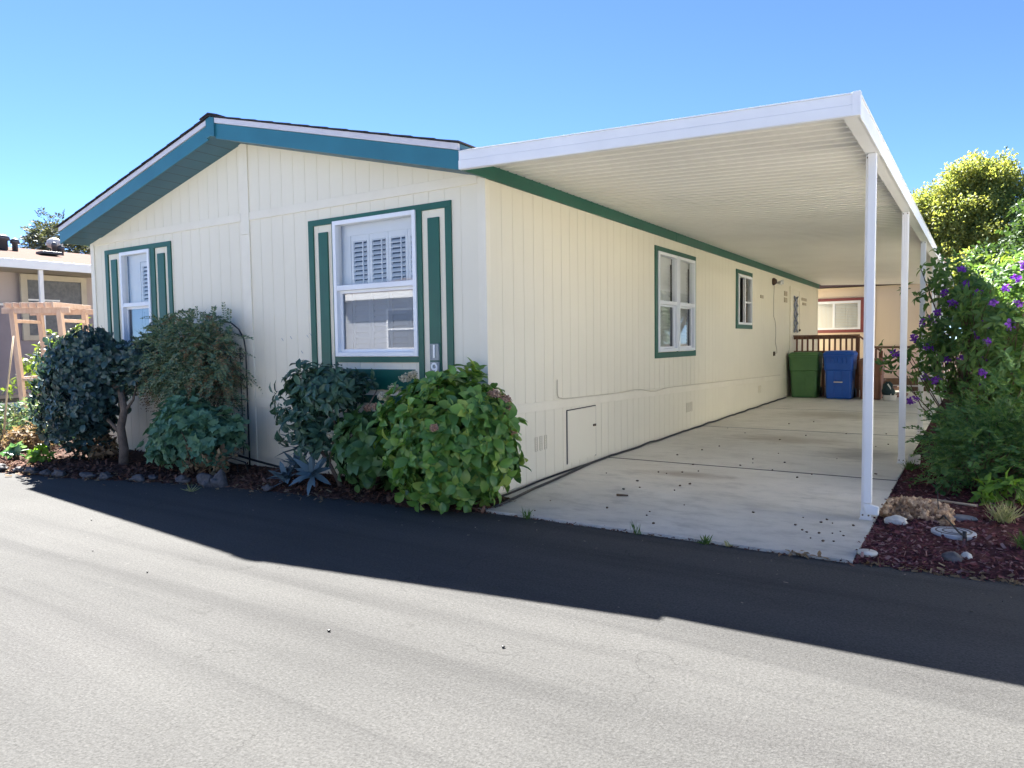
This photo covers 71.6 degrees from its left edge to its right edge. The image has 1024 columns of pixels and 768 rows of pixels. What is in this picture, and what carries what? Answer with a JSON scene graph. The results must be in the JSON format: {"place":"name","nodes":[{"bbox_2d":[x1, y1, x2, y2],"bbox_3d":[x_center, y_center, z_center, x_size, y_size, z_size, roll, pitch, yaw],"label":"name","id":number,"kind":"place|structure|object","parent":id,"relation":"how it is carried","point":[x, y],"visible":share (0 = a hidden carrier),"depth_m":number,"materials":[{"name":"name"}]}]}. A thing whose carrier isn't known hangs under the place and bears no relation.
{"place":"outdoors","nodes":[
{"label":"outdoors","id":0,"kind":"place"},
{"bbox_2d":[0,416,514,513],"bbox_3d":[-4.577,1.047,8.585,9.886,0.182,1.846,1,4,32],"label":"mulch","id":1,"kind":"object","parent":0,"point":[373,492],"visible":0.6,"depth_m":8.06,"materials":[{"name":"brown wood"}]},
{"bbox_2d":[0,463,7,471],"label":"edging rock","id":2,"kind":"object","parent":1,"relation":"on","point":[3,467],"visible":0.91,"depth_m":8.82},
{"bbox_2d":[2,336,13,442],"bbox_3d":[-7.550,0.140,10.647,0.034,1.725,0.375,-1,3,2],"label":"wooden stake","id":3,"kind":"object","parent":1,"relation":"on","point":[5,414],"visible":0.78,"depth_m":10.61,"materials":[{"name":"wood"}]},
{"bbox_2d":[0,441,30,458],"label":"plant","id":4,"kind":"object","parent":1,"relation":"on","point":[11,450],"visible":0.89,"depth_m":9.47,"materials":[{"name":"green plant"}]},
{"bbox_2d":[12,466,24,472],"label":"edging rock","id":5,"kind":"object","parent":1,"relation":"on","point":[18,469],"visible":0.91,"depth_m":8.71,"materials":[{"name":"stone"}]},
{"bbox_2d":[0,421,52,450],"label":"dry bush","id":6,"kind":"object","parent":1,"relation":"on","point":[17,435],"visible":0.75,"depth_m":10.26,"materials":[{"name":"brown plant"}]},
{"bbox_2d":[0,397,59,445],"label":"dry bush","id":7,"kind":"object","parent":1,"relation":"on","point":[13,418],"visible":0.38,"depth_m":10.92,"materials":[{"name":"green plant"}]},
{"bbox_2d":[22,467,39,474],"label":"edging rock","id":8,"kind":"object","parent":1,"relation":"on","point":[31,470],"visible":0.92,"depth_m":8.59,"materials":[{"name":"stone"}]},
{"bbox_2d":[24,443,57,462],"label":"plant","id":9,"kind":"object","parent":1,"relation":"on","point":[35,453],"visible":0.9,"depth_m":9.24,"materials":[{"name":"green plant"}]},
{"bbox_2d":[39,469,51,474],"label":"edging rock","id":10,"kind":"object","parent":1,"relation":"on","point":[46,472],"visible":1,"depth_m":8.48,"materials":[{"name":"stone"}]},
{"bbox_2d":[1,317,91,404],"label":"flowering bush","id":11,"kind":"object","parent":1,"relation":"on","point":[27,368],"visible":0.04,"depth_m":13.70,"materials":[{"name":"green plant"}]},
{"bbox_2d":[1,302,92,414],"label":"garden arbor","id":12,"kind":"object","parent":1,"relation":"on","point":[41,310],"visible":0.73,"depth_m":12.60,"materials":[{"name":"brown wood"}]},
{"bbox_2d":[51,470,66,477],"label":"edging rock","id":13,"kind":"object","parent":1,"relation":"on","point":[58,473],"visible":0.99,"depth_m":8.34,"materials":[{"name":"stone"}]},
{"bbox_2d":[14,324,160,464],"bbox_3d":[-5.449,0.135,9.239,2.269,1.854,1.217,1,4,32],"label":"tree","id":14,"kind":"object","parent":1,"relation":"on","point":[77,398],"visible":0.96,"depth_m":8.91,"materials":[{"name":"green plant"}]},
{"bbox_2d":[79,472,95,479],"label":"edging rock","id":15,"kind":"object","parent":1,"relation":"on","point":[89,475],"visible":0.97,"depth_m":8.21,"materials":[{"name":"stone"}]},
{"bbox_2d":[76,434,118,459],"bbox_3d":[-5.500,0.835,9.537,0.885,0.422,0.568,1,4,32],"label":"dry bush","id":16,"kind":"object","parent":1,"relation":"on","point":[108,453],"visible":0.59,"depth_m":9.37,"materials":[{"name":"brown plant"}]},
{"bbox_2d":[99,471,113,479],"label":"edging rock","id":17,"kind":"object","parent":1,"relation":"on","point":[104,475],"visible":0.98,"depth_m":8.15,"materials":[{"name":"stone"}]},
{"bbox_2d":[129,474,144,481],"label":"edging rock","id":18,"kind":"object","parent":1,"relation":"on","point":[138,477],"visible":0.99,"depth_m":8.02,"materials":[{"name":"stone"}]},
{"bbox_2d":[148,474,157,479],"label":"edging rock","id":19,"kind":"object","parent":1,"relation":"on","point":[152,477],"visible":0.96,"depth_m":8.02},
{"bbox_2d":[104,302,262,415],"bbox_3d":[-4.155,0.022,8.889,2.484,2.065,1.080,1,4,32],"label":"bush","id":20,"kind":"object","parent":1,"relation":"on","point":[192,370],"visible":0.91,"depth_m":8.52,"materials":[{"name":"green plant"}]},
{"bbox_2d":[175,475,191,483],"bbox_3d":[-3.663,1.067,7.913,0.177,0.108,0.144,1,4,32],"label":"edging rock","id":21,"kind":"object","parent":1,"relation":"on","point":[180,479],"visible":0.99,"depth_m":7.88,"materials":[{"name":"stone"}]},
{"bbox_2d":[136,390,249,474],"bbox_3d":[-3.711,0.573,8.235,1.540,1.003,0.890,1,4,32],"label":"leafy bush","id":22,"kind":"object","parent":1,"relation":"on","point":[189,435],"visible":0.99,"depth_m":8.05,"materials":[{"name":"green plant"}]},
{"bbox_2d":[4,461,381,504],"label":"rocks","id":23,"kind":"object","parent":1,"relation":"on","point":[320,501],"visible":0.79,"depth_m":7.75,"materials":[{"name":"stone"}]},
{"bbox_2d":[196,473,213,486],"bbox_3d":[-3.329,1.075,7.775,0.257,0.215,0.197,1,4,32],"label":"edging rock","id":24,"kind":"object","parent":1,"relation":"on","point":[203,479],"visible":0.59,"depth_m":7.71,"materials":[{"name":"stone"}]},
{"bbox_2d":[210,469,227,487],"bbox_3d":[-3.170,1.046,7.683,0.208,0.259,0.180,1,4,32],"label":"edging rock","id":25,"kind":"object","parent":1,"relation":"on","point":[218,479],"visible":0.81,"depth_m":7.63,"materials":[{"name":"stone"}]},
{"bbox_2d":[198,322,250,466],"bbox_3d":[-3.622,0.125,8.891,0.978,1.839,0.020,1,4,32],"label":"wall trellis","id":26,"kind":"object","parent":1,"relation":"on","point":[241,399],"depth_m":8.66,"materials":[{"name":"black metal"}]},
{"bbox_2d":[225,454,296,471],"bbox_3d":[-3.037,0.945,8.260,1.660,0.171,0.208,2,4,38],"label":"drip hose","id":27,"kind":"object","parent":1,"relation":"on","point":[262,462],"visible":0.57,"depth_m":8.33,"materials":[{"name":"black plastic"}]},
{"bbox_2d":[262,484,274,491],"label":"edging rock","id":28,"kind":"object","parent":1,"relation":"on","point":[267,487],"visible":1,"depth_m":7.37,"materials":[{"name":"stone"}]},
{"bbox_2d":[267,430,330,494],"bbox_3d":[-2.259,0.725,7.546,0.685,0.777,1.046,-1,3,-12],"label":"agave","id":29,"kind":"object","parent":1,"relation":"on","point":[311,470],"visible":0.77,"depth_m":7.33,"materials":[{"name":"plant"}]},
{"bbox_2d":[269,358,378,485],"bbox_3d":[-1.914,0.422,7.413,1.390,1.389,0.817,1,4,32],"label":"leathery shrub","id":30,"kind":"object","parent":1,"relation":"on","point":[324,394],"visible":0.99,"depth_m":7.26,"materials":[{"name":"green plant"}]},
{"bbox_2d":[326,402,397,492],"bbox_3d":[-1.463,0.654,7.129,0.820,0.961,0.734,1,4,32],"label":"hydrangea bush","id":31,"kind":"object","parent":1,"relation":"on","point":[359,458],"visible":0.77,"depth_m":6.92,"materials":[{"name":"green plant"}]},
{"bbox_2d":[366,357,531,513],"bbox_3d":[-0.580,0.459,6.537,1.619,1.420,1.276,1,4,32],"label":"hydrangea bush","id":32,"kind":"object","parent":1,"relation":"on","point":[443,458],"visible":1,"depth_m":6.18,"materials":[{"name":"green plant"}]},
{"bbox_2d":[0,471,1023,767],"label":"road","id":33,"kind":"structure","parent":0,"point":[206,641],"depth_m":3.54,"materials":[{"name":"asphalt"}]},
{"bbox_2d":[182,483,200,491],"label":"weed","id":34,"kind":"object","parent":33,"relation":"on","point":[189,490],"visible":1,"depth_m":7.42,"materials":[{"name":"green plant"}]},
{"bbox_2d":[520,509,532,518],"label":"weed","id":35,"kind":"object","parent":33,"relation":"on","point":[528,516],"visible":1,"depth_m":6.06,"materials":[{"name":"green plant"}]},
{"bbox_2d":[630,522,641,534],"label":"weed","id":36,"kind":"object","parent":33,"relation":"on","point":[633,525],"visible":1,"depth_m":5.53,"materials":[{"name":"green plant"}]},
{"bbox_2d":[696,535,712,544],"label":"weed","id":37,"kind":"object","parent":33,"relation":"on","point":[705,541],"visible":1,"depth_m":5.24,"materials":[{"name":"green plant"}]},
{"bbox_2d":[778,549,829,559],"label":"dead leaves","id":38,"kind":"object","parent":33,"relation":"on","point":[804,554],"visible":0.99,"depth_m":4.89,"materials":[{"name":"brown plant"}]},
{"bbox_2d":[0,0,1023,338],"label":"sky","id":39,"kind":"structure","parent":0,"point":[90,90],"materials":[{"name":"blue"}]},
{"bbox_2d":[146,482,1023,611],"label":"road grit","id":40,"kind":"object","parent":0,"point":[631,537],"visible":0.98,"depth_m":4.82,"materials":[{"name":"gravel"}]},
{"bbox_2d":[485,511,853,565],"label":"seam dirt","id":41,"kind":"structure","parent":0,"point":[784,553],"depth_m":5.41,"materials":[{"name":"brown soil"}]},
{"bbox_2d":[478,390,944,563],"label":"driveway","id":42,"kind":"structure","parent":0,"point":[721,504],"depth_m":7.37,"materials":[{"name":"concrete"}]},
{"bbox_2d":[494,397,785,507],"bbox_3d":[3.298,0.714,12.286,0.266,0.039,13.664,1,4,31],"label":"garden hose","id":43,"kind":"object","parent":42,"relation":"on","point":[577,468],"visible":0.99,"depth_m":8.20,"materials":[{"name":"black plastic"}]},
{"bbox_2d":[458,90,953,520],"bbox_3d":[6.142,-0.982,13.473,3.553,3.208,19.027,1,4,32],"label":"carport","id":44,"kind":"object","parent":42,"relation":"on","point":[815,190],"visible":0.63,"depth_m":7.00,"materials":[{"name":"white paint"}]},
{"bbox_2d":[608,396,912,480],"bbox_3d":[5.644,0.663,13.113,3.668,0.014,11.506,1,4,32],"label":"driveway joint","id":45,"kind":"object","parent":42,"relation":"on","point":[770,470],"visible":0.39,"depth_m":8.52,"materials":[{"name":"concrete"}]},
{"bbox_2d":[788,352,822,397],"bbox_3d":[7.557,-0.248,18.252,0.737,1.158,0.873,1,4,32],"label":"wheeled bin","id":46,"kind":"object","parent":42,"relation":"on","point":[805,368],"visible":0.96,"depth_m":17.93,"materials":[{"name":"green plastic"}]},
{"bbox_2d":[823,350,857,398],"bbox_3d":[8.182,-0.241,17.697,0.707,1.188,0.876,1,4,32],"label":"wheeled bin","id":47,"kind":"object","parent":42,"relation":"on","point":[840,367],"visible":1,"depth_m":17.38,"materials":[{"name":"blue plastic"}]},
{"bbox_2d":[793,334,907,396],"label":"wooden deck","id":48,"kind":"structure","parent":42,"relation":"on","point":[857,337],"depth_m":18.27,"materials":[{"name":"wood"}]},
{"bbox_2d":[858,358,884,399],"bbox_3d":[8.791,-0.134,17.354,0.545,0.998,0.872,1,4,32],"label":"wheeled bin","id":49,"kind":"object","parent":42,"relation":"on","point":[878,378],"visible":0.48,"depth_m":17.01,"materials":[{"name":"brown plastic"}]},
{"bbox_2d":[881,381,896,400],"bbox_3d":[8.941,0.163,16.828,0.332,0.462,0.315,1,4,32],"label":"bag","id":50,"kind":"object","parent":42,"relation":"on","point":[888,391],"visible":1,"depth_m":16.76,"materials":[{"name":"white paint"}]},
{"bbox_2d":[859,386,935,390],"bbox_3d":[11.513,0.163,19.595,4.900,0.160,0.120,1,4,32],"label":"timber edging","id":51,"kind":"object","parent":42,"relation":"on","point":[914,388],"visible":0.03,"depth_m":19.73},
{"bbox_2d":[853,392,1023,585],"bbox_3d":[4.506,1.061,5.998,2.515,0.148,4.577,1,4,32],"label":"mulch","id":52,"kind":"object","parent":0,"point":[919,541],"visible":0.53,"depth_m":5.03,"materials":[{"name":"brown wood"}]},
{"bbox_2d":[857,549,877,556],"bbox_3d":[2.435,1.155,4.864,0.128,0.023,0.128,1,4,32],"label":"stone","id":53,"kind":"object","parent":52,"relation":"on","point":[870,552],"visible":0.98,"depth_m":4.83,"materials":[{"name":"stone"}]},
{"bbox_2d":[879,503,892,516],"bbox_3d":[3.099,1.067,5.850,0.128,0.139,0.108,-33,23,11],"label":"lava rock","id":54,"kind":"object","parent":52,"relation":"on","point":[885,511],"visible":0.63,"depth_m":5.83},
{"bbox_2d":[882,497,893,506],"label":"lava rock","id":55,"kind":"object","parent":52,"relation":"on","point":[889,500],"visible":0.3,"depth_m":5.91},
{"bbox_2d":[888,507,900,515],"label":"lava rock","id":56,"kind":"object","parent":52,"relation":"on","point":[892,512],"visible":0.49,"depth_m":5.77,"materials":[{"name":"stone"}]},
{"bbox_2d":[884,515,907,524],"bbox_3d":[3.057,1.097,5.645,0.181,0.105,0.124,1,4,32],"label":"stone","id":57,"kind":"object","parent":52,"relation":"on","point":[897,519],"visible":0.84,"depth_m":5.62,"materials":[{"name":"stone"}]},
{"bbox_2d":[893,501,904,506],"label":"lava rock","id":58,"kind":"object","parent":52,"relation":"on","point":[896,503],"visible":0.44,"depth_m":5.85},
{"bbox_2d":[896,508,906,515],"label":"lava rock","id":59,"kind":"object","parent":52,"relation":"on","point":[900,511],"visible":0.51,"depth_m":5.74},
{"bbox_2d":[899,498,909,506],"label":"lava rock","id":60,"kind":"object","parent":52,"relation":"on","point":[901,500],"visible":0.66,"depth_m":5.85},
{"bbox_2d":[897,458,918,469],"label":"grass tuft","id":61,"kind":"object","parent":52,"relation":"on","point":[909,465],"visible":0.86,"depth_m":7.88,"materials":[{"name":"plant"}]},
{"bbox_2d":[904,513,913,519],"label":"lava rock","id":62,"kind":"object","parent":52,"relation":"on","point":[907,516],"visible":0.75,"depth_m":5.68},
{"bbox_2d":[903,496,915,506],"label":"lava rock","id":63,"kind":"object","parent":52,"relation":"on","point":[906,501],"visible":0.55,"depth_m":5.84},
{"bbox_2d":[904,507,918,516],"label":"lava rock","id":64,"kind":"object","parent":52,"relation":"on","point":[910,510],"visible":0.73,"depth_m":5.73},
{"bbox_2d":[907,495,919,505],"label":"lava rock","id":65,"kind":"object","parent":52,"relation":"on","point":[911,500],"visible":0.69,"depth_m":5.81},
{"bbox_2d":[908,454,920,464],"bbox_3d":[4.744,0.888,8.375,0.120,0.100,0.160,1,4,32],"label":"concrete block","id":66,"kind":"object","parent":52,"relation":"on","point":[916,456],"depth_m":8.31,"materials":[{"name":"concrete"}]},
{"bbox_2d":[911,510,919,517],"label":"lava rock","id":67,"kind":"object","parent":52,"relation":"on","point":[916,514],"visible":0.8,"depth_m":5.70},
{"bbox_2d":[914,498,923,507],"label":"lava rock","id":68,"kind":"object","parent":52,"relation":"on","point":[920,500],"visible":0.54,"depth_m":5.79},
{"bbox_2d":[920,510,928,520],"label":"lava rock","id":69,"kind":"object","parent":52,"relation":"on","point":[925,515],"visible":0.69,"depth_m":5.64,"materials":[{"name":"stone"}]},
{"bbox_2d":[921,498,930,507],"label":"lava rock","id":70,"kind":"object","parent":52,"relation":"on","point":[927,500],"visible":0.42,"depth_m":5.78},
{"bbox_2d":[923,506,935,513],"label":"lava rock","id":71,"kind":"object","parent":52,"relation":"on","point":[931,512],"visible":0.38,"depth_m":5.67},
{"bbox_2d":[935,509,945,515],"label":"lava rock","id":72,"kind":"object","parent":52,"relation":"on","point":[940,512],"visible":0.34,"depth_m":5.62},
{"bbox_2d":[860,558,1023,584],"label":"leaf litter","id":73,"kind":"object","parent":52,"relation":"on","point":[982,577],"visible":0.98,"depth_m":4.46,"materials":[{"name":"plant"}]},
{"bbox_2d":[927,468,964,495],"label":"young plant","id":74,"kind":"object","parent":52,"relation":"on","point":[944,484],"visible":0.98,"depth_m":6.59,"materials":[{"name":"green plant"}]},
{"bbox_2d":[938,517,954,525],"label":"lava rock","id":75,"kind":"object","parent":52,"relation":"on","point":[945,522],"visible":0.49,"depth_m":5.48,"materials":[{"name":"stone"}]},
{"bbox_2d":[942,503,953,512],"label":"lava rock","id":76,"kind":"object","parent":52,"relation":"on","point":[945,506],"visible":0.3,"depth_m":5.71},
{"bbox_2d":[875,246,1023,441],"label":"tibouchina bush","id":77,"kind":"object","parent":52,"relation":"on","point":[992,311],"visible":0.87,"depth_m":8.59,"materials":[{"name":"green plant"}]},
{"bbox_2d":[945,513,955,520],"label":"lava rock","id":78,"kind":"object","parent":52,"relation":"on","point":[951,516],"visible":0.23,"depth_m":5.62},
{"bbox_2d":[940,551,963,561],"bbox_3d":[2.906,1.159,4.698,0.123,0.099,0.122,-2,3,-13],"label":"stone","id":79,"kind":"object","parent":52,"relation":"on","point":[952,556],"visible":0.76,"depth_m":4.67,"materials":[{"name":"stone"}]},
{"bbox_2d":[937,491,966,541],"bbox_3d":[3.325,1.002,5.413,0.046,0.234,0.747,0,3,16],"label":"irrigation tube","id":80,"kind":"object","parent":52,"relation":"on","point":[963,534],"visible":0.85,"depth_m":5.23,"materials":[{"name":"black plastic"}]},
{"bbox_2d":[931,498,975,506],"bbox_3d":[3.817,1.025,6.148,0.021,0.026,0.351,-3,4,-37],"label":"wooden stick","id":81,"kind":"object","parent":52,"relation":"on","point":[959,503],"visible":0.83,"depth_m":6.12,"materials":[{"name":"wood"}]},
{"bbox_2d":[931,526,976,540],"bbox_3d":[3.261,1.107,5.249,0.290,0.051,0.290,1,4,32],"label":"utility cover","id":82,"kind":"object","parent":52,"relation":"on","point":[951,533],"visible":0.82,"depth_m":5.21,"materials":[{"name":"concrete"}]},
{"bbox_2d":[902,348,1023,501],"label":"feathery shrub","id":83,"kind":"object","parent":52,"relation":"on","point":[980,434],"visible":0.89,"depth_m":6.76,"materials":[{"name":"green plant"}]},
{"bbox_2d":[953,514,977,520],"bbox_3d":[3.588,1.073,5.692,0.246,0.051,0.128,1,4,32],"label":"stone","id":84,"kind":"object","parent":52,"relation":"on","point":[960,517],"visible":0.57,"depth_m":5.64,"materials":[{"name":"stone"}]},
{"bbox_2d":[961,552,972,558],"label":"stone","id":85,"kind":"object","parent":52,"relation":"on","point":[967,555],"visible":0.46,"depth_m":4.68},
{"bbox_2d":[943,250,1022,400],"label":"tibouchina bush","id":86,"kind":"object","parent":52,"relation":"on","point":[990,262],"visible":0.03,"depth_m":10.57,"materials":[{"name":"green plant"}]},
{"bbox_2d":[967,472,1001,506],"bbox_3d":[4.135,0.956,6.195,0.244,0.380,0.224,-3,4,-32],"label":"young plant","id":87,"kind":"object","parent":52,"relation":"on","point":[985,494],"visible":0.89,"depth_m":6.16,"materials":[{"name":"green plant"}]},
{"bbox_2d":[962,295,1023,453],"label":"feathery shrub","id":88,"kind":"object","parent":52,"relation":"on","point":[1016,392],"visible":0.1,"depth_m":8.20,"materials":[{"name":"green plant"}]},
{"bbox_2d":[982,498,1023,523],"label":"grass tuft","id":89,"kind":"object","parent":52,"relation":"on","point":[1002,516],"visible":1,"depth_m":5.55,"materials":[{"name":"plant"}]},
{"bbox_2d":[994,468,1023,505],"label":"young plant","id":90,"kind":"object","parent":52,"relation":"on","point":[1007,484],"visible":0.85,"depth_m":6.16,"materials":[{"name":"green plant"}]},
{"bbox_2d":[1010,529,1023,549],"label":"grass tuft","id":91,"kind":"object","parent":52,"relation":"on","point":[1020,539],"visible":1,"depth_m":4.84,"materials":[{"name":"plant"}]},
{"bbox_2d":[1012,478,1023,502],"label":"grass tuft","id":92,"kind":"object","parent":52,"relation":"on","point":[1022,495],"visible":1,"depth_m":5.84,"materials":[{"name":"plant"}]},
{"label":"ground","id":93,"kind":"structure","parent":0,"visible":0},
{"bbox_2d":[0,234,93,408],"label":"mobile home","id":94,"kind":"object","parent":93,"relation":"on","point":[57,273],"visible":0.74,"depth_m":18.62,"materials":[{"name":"paint"}]},
{"bbox_2d":[19,274,86,339],"bbox_3d":[-12.320,-2.047,19.164,0.078,1.729,1.638,1,4,32],"label":"window","id":95,"kind":"structure","parent":94,"relation":"in","point":[60,289],"depth_m":19.08,"materials":[{"name":"glass"}]},
{"bbox_2d":[10,207,89,254],"bbox_3d":[-17.625,-3.572,29.639,2.792,7.265,5.588,1,4,32],"label":"shaggy tree","id":96,"kind":"object","parent":93,"relation":"on","point":[37,236],"visible":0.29,"depth_m":27.92,"materials":[{"name":"green plant"}]},
{"bbox_2d":[55,112,818,492],"bbox_3d":[1.628,-1.512,16.151,7.330,4.254,18.800,1,4,32],"label":"mobile home","id":97,"kind":"object","parent":93,"relation":"on","point":[581,330],"visible":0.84,"depth_m":8.40,"materials":[{"name":"beige"}]},
{"bbox_2d":[119,249,151,343],"bbox_3d":[-5.146,-1.134,10.034,0.729,1.449,0.354,1,4,32],"label":"window","id":98,"kind":"structure","parent":97,"relation":"in","point":[134,266],"depth_m":10.05,"materials":[{"name":"glass"}]},
{"bbox_2d":[332,209,418,356],"bbox_3d":[-1.343,-1.037,7.617,1.238,1.474,0.354,1,4,32],"label":"window","id":99,"kind":"structure","parent":97,"relation":"in","point":[375,256],"depth_m":7.64,"materials":[{"name":"glass"}]},
{"bbox_2d":[658,251,678,351],"bbox_3d":[2.249,-1.243,10.925,0.354,1.489,0.839,1,4,32],"label":"window","id":100,"kind":"structure","parent":97,"relation":"in","point":[668,264],"depth_m":11.11,"materials":[{"name":"glass"}]},
{"bbox_2d":[679,256,695,350],"bbox_3d":[2.709,-1.291,11.647,0.354,1.489,0.804,1,4,32],"label":"window","id":101,"kind":"structure","parent":97,"relation":"in","point":[687,267],"depth_m":11.84,"materials":[{"name":"white plastic"}]},
{"bbox_2d":[738,274,752,324],"bbox_3d":[4.668,-1.726,14.714,0.354,1.004,1.049,1,4,32],"label":"window","id":102,"kind":"structure","parent":97,"relation":"in","point":[745,283],"depth_m":15.03,"materials":[{"name":"white plastic"}]},
{"bbox_2d":[789,286,800,353],"bbox_3d":[7.570,-1.538,18.955,0.070,2.060,1.300,1,4,32],"label":"door","id":103,"kind":"structure","parent":97,"relation":"in","point":[795,293],"depth_m":18.81,"materials":[{"name":"beige paint"}]},
{"bbox_2d":[818,258,946,377],"bbox_3d":[10.879,-2.190,26.066,8.600,4.200,6.200,1,4,32],"label":"mobile home","id":104,"kind":"object","parent":93,"relation":"on","point":[840,309],"visible":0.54,"depth_m":22.50,"materials":[{"name":"beige"}]},
{"bbox_2d":[818,300,860,329],"bbox_3d":[10.331,-2.228,23.171,1.880,0.920,0.040,1,4,32],"label":"window","id":105,"kind":"structure","parent":104,"relation":"in","point":[834,305],"depth_m":23.00,"materials":[{"name":"glass"}]},
{"bbox_2d":[859,378,956,385],"bbox_3d":[12.692,-0.019,21.444,4.900,0.280,0.120,1,4,32],"label":"timber edging","id":106,"kind":"object","parent":93,"relation":"on","point":[894,381],"depth_m":21.90,"materials":[{"name":"wood"}]},
{"bbox_2d":[938,247,974,373],"bbox_3d":[16.794,-2.629,26.196,3.772,4.823,3.068,1,4,32],"label":"broadleaf tree","id":107,"kind":"object","parent":93,"relation":"on","point":[954,274],"visible":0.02,"depth_m":25.92,"materials":[{"name":"green plant"}]},
{"bbox_2d":[909,145,1023,343],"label":"golden tree","id":108,"kind":"object","parent":93,"relation":"on","point":[973,201],"visible":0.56,"depth_m":31.80,"materials":[{"name":"green plant"}]},
{"bbox_2d":[961,237,1023,296],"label":"broadleaf tree","id":109,"kind":"object","parent":93,"relation":"on","point":[993,248],"visible":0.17,"depth_m":21.84,"materials":[{"name":"green plant"}]},
{"bbox_2d":[987,198,1023,250],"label":"broadleaf tree","id":110,"kind":"object","parent":93,"relation":"on","point":[1018,237],"visible":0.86,"depth_m":27.79,"materials":[{"name":"green plant"}]}
]}

